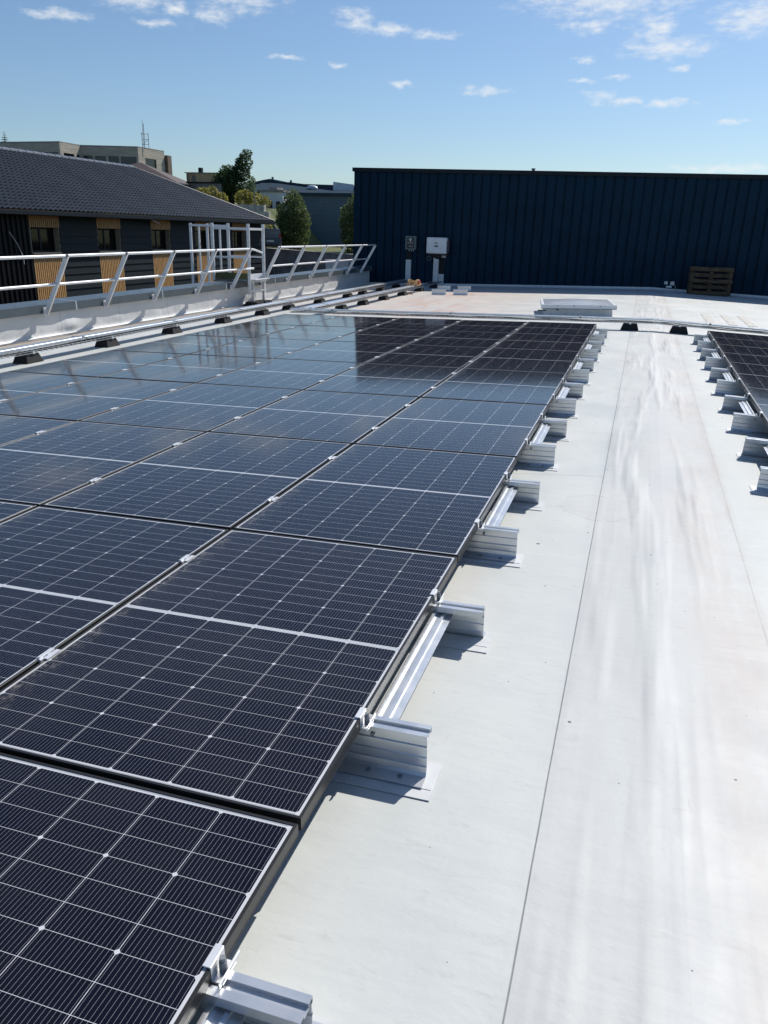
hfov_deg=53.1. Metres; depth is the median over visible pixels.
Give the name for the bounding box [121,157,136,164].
window
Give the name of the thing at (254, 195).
street lamp
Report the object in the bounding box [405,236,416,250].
meter box
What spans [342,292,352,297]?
rubber block
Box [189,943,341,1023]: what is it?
mounting frame
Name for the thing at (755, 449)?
mounting frame
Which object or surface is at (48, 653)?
module clamp
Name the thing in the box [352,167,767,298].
dark metal hall
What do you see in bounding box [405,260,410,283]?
cable duct
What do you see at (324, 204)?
blue grey hall
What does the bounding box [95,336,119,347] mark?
rubber block
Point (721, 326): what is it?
cable tray
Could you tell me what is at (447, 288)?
rail offcut
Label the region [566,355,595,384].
mounting frame
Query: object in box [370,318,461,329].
solar panel
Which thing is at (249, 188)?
slim tree
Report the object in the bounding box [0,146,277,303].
black clad building
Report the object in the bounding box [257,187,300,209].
white house
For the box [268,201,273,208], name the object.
window
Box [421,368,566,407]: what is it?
solar panel
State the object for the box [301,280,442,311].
cable tray
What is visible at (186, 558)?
module clamp
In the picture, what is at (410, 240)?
door
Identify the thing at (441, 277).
cable duct
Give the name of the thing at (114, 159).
window
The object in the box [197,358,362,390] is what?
solar panel
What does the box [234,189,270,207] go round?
shrub
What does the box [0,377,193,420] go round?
solar panel
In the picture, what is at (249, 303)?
ballast block
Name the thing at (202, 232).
window
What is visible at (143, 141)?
antenna mast
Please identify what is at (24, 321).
parapet wall
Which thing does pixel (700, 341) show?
mounting frame
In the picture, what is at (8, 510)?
solar panel
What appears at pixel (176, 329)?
rubber block
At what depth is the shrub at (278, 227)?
72.37 m
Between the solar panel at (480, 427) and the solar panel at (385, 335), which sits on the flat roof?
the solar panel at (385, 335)
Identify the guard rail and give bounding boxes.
[0,247,262,314]
[260,244,376,285]
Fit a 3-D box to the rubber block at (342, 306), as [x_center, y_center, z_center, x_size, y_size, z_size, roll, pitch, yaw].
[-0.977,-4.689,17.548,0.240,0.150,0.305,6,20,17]
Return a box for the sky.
[0,0,767,186]
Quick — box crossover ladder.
[189,223,269,300]
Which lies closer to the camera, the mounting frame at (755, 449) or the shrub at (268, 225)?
the mounting frame at (755, 449)
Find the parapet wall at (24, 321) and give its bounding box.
[0,265,371,344]
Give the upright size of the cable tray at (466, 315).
0.091 m
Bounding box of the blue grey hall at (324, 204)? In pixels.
[244,177,353,244]
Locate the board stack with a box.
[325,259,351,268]
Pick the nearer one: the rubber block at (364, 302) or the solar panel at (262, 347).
the solar panel at (262, 347)
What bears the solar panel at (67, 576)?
on the flat roof
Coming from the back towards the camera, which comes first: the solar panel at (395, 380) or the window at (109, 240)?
the window at (109, 240)
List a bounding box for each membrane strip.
[700,313,715,323]
[720,315,737,325]
[738,316,757,326]
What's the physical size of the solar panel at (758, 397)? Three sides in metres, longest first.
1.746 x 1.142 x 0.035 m
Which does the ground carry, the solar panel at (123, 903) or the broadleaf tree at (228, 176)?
the broadleaf tree at (228, 176)
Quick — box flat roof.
[0,284,767,1023]
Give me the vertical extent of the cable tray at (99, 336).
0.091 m
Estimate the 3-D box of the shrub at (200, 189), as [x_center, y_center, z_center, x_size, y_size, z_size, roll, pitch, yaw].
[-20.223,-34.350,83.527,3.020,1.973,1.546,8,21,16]
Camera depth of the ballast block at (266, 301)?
18.97 m
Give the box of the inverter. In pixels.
[426,237,449,260]
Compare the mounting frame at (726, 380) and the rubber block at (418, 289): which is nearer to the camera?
the mounting frame at (726, 380)
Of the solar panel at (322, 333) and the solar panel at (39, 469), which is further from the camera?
the solar panel at (322, 333)
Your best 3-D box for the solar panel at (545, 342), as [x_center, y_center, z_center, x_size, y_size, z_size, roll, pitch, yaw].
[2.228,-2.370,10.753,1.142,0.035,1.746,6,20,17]
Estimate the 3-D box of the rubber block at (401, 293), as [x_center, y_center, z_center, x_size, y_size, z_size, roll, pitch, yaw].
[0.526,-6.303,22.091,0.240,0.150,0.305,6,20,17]
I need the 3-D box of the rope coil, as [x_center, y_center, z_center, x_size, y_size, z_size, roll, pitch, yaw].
[0.891,-6.920,23.222,0.429,0.216,0.790,8,21,16]
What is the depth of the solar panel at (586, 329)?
12.29 m
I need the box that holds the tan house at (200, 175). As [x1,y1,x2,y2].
[184,168,236,185]
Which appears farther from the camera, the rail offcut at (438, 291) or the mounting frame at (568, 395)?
the rail offcut at (438, 291)
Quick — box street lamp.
[252,179,254,211]
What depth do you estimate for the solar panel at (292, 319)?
13.65 m
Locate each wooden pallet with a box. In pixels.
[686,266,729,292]
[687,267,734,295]
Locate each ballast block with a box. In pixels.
[243,301,263,305]
[255,299,271,302]
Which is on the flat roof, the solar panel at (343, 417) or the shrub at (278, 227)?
the solar panel at (343, 417)
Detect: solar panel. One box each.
[0,371,95,399]
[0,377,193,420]
[0,415,74,444]
[0,421,205,505]
[0,501,36,522]
[0,506,228,689]
[0,529,456,830]
[0,753,298,1023]
[8,350,186,376]
[41,432,351,529]
[79,383,300,431]
[99,354,271,382]
[113,335,249,354]
[185,323,300,337]
[191,338,325,357]
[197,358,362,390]
[209,390,418,444]
[233,444,516,562]
[244,314,337,325]
[256,325,366,340]
[276,341,405,362]
[304,316,397,327]
[304,363,460,397]
[329,328,437,343]
[354,397,547,460]
[365,344,489,368]
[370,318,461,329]
[409,330,510,347]
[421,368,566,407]
[441,320,526,333]
[463,348,579,375]
[492,333,589,352]
[513,322,596,337]
[707,331,767,348]
[716,344,767,365]
[727,362,767,389]
[744,387,767,427]
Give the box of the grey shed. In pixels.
[186,182,234,203]
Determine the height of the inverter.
0.760 m
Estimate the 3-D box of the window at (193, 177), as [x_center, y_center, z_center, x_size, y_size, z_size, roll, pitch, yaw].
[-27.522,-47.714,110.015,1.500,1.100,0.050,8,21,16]
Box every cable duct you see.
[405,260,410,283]
[433,258,438,284]
[438,274,443,284]
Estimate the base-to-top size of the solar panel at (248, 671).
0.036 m
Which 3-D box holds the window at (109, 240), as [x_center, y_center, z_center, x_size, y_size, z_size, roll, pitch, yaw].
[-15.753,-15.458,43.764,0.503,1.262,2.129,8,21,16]
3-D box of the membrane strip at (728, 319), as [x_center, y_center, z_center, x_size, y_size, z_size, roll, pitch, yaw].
[7.330,-4.090,16.363,0.170,0.003,2.300,10,21,16]
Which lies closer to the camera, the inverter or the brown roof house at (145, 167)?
the inverter
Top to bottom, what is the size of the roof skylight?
0.337 m
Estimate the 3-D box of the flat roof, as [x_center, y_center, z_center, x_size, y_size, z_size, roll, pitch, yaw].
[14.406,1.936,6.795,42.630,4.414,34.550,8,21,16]
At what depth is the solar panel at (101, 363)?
8.83 m
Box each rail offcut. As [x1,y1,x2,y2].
[431,289,445,294]
[437,285,450,290]
[453,289,467,294]
[458,286,470,290]
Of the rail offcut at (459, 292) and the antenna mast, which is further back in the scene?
the antenna mast
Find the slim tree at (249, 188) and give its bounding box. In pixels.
[245,164,256,193]
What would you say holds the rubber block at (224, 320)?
on the flat roof
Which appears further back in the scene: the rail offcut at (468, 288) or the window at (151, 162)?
the window at (151, 162)
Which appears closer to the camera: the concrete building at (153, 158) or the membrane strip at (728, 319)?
the membrane strip at (728, 319)
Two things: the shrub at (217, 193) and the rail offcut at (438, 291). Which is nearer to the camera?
the rail offcut at (438, 291)
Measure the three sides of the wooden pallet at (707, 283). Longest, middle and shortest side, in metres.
1.220 x 0.800 x 0.144 m
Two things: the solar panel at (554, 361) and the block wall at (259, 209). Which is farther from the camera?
the block wall at (259, 209)
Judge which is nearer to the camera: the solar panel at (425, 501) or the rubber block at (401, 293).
the solar panel at (425, 501)
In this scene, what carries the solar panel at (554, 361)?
on the mounting frame at (581, 370)
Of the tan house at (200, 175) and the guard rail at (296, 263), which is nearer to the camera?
the guard rail at (296, 263)
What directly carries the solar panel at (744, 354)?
on the mounting frame at (714, 358)
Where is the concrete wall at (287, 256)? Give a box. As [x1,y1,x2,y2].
[265,248,352,274]
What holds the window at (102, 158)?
in the concrete building at (153, 158)
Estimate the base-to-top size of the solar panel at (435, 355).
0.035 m
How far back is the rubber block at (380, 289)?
23.93 m
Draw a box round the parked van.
[264,228,281,248]
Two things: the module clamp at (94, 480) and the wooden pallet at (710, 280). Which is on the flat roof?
the wooden pallet at (710, 280)
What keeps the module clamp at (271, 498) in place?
attached to the solar panel at (425, 501)
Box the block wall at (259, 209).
[234,204,270,228]
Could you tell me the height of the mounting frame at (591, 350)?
0.190 m
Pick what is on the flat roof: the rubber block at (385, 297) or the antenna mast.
the rubber block at (385, 297)
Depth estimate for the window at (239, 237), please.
58.34 m
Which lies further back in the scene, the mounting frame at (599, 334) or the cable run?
the cable run
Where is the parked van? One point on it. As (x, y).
(272, 237)
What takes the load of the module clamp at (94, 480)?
attached to the solar panel at (220, 480)
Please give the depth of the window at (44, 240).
39.50 m
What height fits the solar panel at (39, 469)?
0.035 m
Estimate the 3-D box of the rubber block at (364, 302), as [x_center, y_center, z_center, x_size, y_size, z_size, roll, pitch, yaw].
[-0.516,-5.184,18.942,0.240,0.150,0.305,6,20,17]
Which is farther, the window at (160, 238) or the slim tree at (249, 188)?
the slim tree at (249, 188)
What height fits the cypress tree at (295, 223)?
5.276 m
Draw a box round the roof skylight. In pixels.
[538,299,616,316]
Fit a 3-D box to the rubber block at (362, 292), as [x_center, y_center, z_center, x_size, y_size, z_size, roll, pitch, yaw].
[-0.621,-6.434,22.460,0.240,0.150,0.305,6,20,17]
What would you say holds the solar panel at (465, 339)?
on the flat roof
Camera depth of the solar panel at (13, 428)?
5.88 m
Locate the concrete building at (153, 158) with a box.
[0,141,171,174]
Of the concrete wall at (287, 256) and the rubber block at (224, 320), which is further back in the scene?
the concrete wall at (287, 256)
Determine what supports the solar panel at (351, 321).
on the flat roof
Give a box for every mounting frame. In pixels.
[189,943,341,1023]
[331,589,493,800]
[460,472,544,567]
[514,413,570,470]
[545,378,585,417]
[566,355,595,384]
[579,338,602,361]
[589,326,608,345]
[691,333,715,351]
[697,347,727,370]
[706,366,745,396]
[718,393,767,436]
[736,437,767,494]
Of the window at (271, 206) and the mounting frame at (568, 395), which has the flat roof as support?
the mounting frame at (568, 395)
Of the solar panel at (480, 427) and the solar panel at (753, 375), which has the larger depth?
the solar panel at (753, 375)
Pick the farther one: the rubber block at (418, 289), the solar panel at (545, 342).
the rubber block at (418, 289)
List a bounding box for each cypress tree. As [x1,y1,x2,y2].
[275,188,311,249]
[338,192,353,252]
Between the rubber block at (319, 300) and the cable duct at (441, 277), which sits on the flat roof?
the rubber block at (319, 300)
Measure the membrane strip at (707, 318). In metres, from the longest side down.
2.300 x 0.170 x 0.003 m
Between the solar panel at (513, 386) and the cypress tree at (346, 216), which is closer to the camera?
the solar panel at (513, 386)
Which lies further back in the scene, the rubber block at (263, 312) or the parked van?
the parked van
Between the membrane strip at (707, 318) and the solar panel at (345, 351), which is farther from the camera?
the membrane strip at (707, 318)
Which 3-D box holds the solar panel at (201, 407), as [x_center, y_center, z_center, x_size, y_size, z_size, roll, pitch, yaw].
[-1.594,-0.924,6.681,1.142,0.036,1.746,6,21,17]
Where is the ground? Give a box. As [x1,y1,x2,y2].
[187,186,352,253]
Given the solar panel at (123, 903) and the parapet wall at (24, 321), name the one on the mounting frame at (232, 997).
the solar panel at (123, 903)
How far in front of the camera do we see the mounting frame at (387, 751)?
2.35 m
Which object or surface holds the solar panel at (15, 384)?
on the flat roof
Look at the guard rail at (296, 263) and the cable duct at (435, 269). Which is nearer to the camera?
the guard rail at (296, 263)
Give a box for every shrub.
[193,186,209,192]
[204,185,228,201]
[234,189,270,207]
[264,224,272,247]
[271,217,291,244]
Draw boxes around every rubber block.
[13,351,43,363]
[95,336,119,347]
[161,324,182,333]
[214,315,231,323]
[254,308,269,314]
[282,303,295,309]
[313,297,325,303]
[335,303,347,308]
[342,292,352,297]
[357,289,367,294]
[357,298,368,304]
[376,287,384,290]
[378,294,388,299]
[397,291,407,295]
[414,287,423,291]
[620,322,637,330]
[669,325,687,333]
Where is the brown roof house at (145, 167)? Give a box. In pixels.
[130,162,190,185]
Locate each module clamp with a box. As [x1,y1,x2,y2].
[37,648,60,661]
[89,477,101,482]
[179,555,194,563]
[267,496,278,502]
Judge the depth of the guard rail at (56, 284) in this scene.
13.69 m
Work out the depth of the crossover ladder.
18.62 m
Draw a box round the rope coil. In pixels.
[405,279,420,286]
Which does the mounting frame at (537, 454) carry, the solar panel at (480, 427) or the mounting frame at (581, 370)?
the solar panel at (480, 427)
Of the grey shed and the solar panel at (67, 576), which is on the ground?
the grey shed
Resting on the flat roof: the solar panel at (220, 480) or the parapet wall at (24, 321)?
the solar panel at (220, 480)
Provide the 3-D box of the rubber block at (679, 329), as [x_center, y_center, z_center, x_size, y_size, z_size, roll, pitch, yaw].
[5.171,-3.210,13.471,0.305,0.150,0.240,8,19,16]
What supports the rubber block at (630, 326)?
on the flat roof
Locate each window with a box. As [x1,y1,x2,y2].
[29,227,61,253]
[95,156,105,160]
[97,228,122,252]
[109,156,118,162]
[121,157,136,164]
[145,158,155,167]
[151,229,170,250]
[187,174,195,181]
[195,230,210,249]
[232,231,245,247]
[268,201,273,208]
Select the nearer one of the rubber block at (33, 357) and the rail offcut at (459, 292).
the rubber block at (33, 357)
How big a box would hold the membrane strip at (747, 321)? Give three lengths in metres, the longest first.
2.300 x 0.170 x 0.003 m
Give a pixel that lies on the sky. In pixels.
(317, 91)
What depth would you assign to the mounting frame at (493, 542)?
3.94 m
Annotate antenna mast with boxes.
[141,124,148,146]
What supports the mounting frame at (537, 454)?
on the flat roof
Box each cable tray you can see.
[0,279,407,359]
[290,308,653,323]
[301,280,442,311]
[654,318,767,334]
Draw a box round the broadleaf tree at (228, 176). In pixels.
[210,149,255,203]
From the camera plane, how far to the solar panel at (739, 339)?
11.55 m
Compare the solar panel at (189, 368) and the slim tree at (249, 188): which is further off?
the slim tree at (249, 188)
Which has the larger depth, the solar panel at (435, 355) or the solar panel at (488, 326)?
the solar panel at (488, 326)
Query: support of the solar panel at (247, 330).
on the flat roof
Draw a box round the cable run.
[439,254,444,273]
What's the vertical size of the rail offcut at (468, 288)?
0.149 m
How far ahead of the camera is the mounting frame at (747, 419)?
6.65 m
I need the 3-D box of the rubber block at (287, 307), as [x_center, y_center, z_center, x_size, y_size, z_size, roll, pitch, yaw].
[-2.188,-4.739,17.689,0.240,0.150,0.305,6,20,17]
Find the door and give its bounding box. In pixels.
[407,237,413,247]
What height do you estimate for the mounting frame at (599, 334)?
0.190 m
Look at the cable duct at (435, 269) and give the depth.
26.51 m
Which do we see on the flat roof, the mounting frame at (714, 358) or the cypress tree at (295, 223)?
the mounting frame at (714, 358)

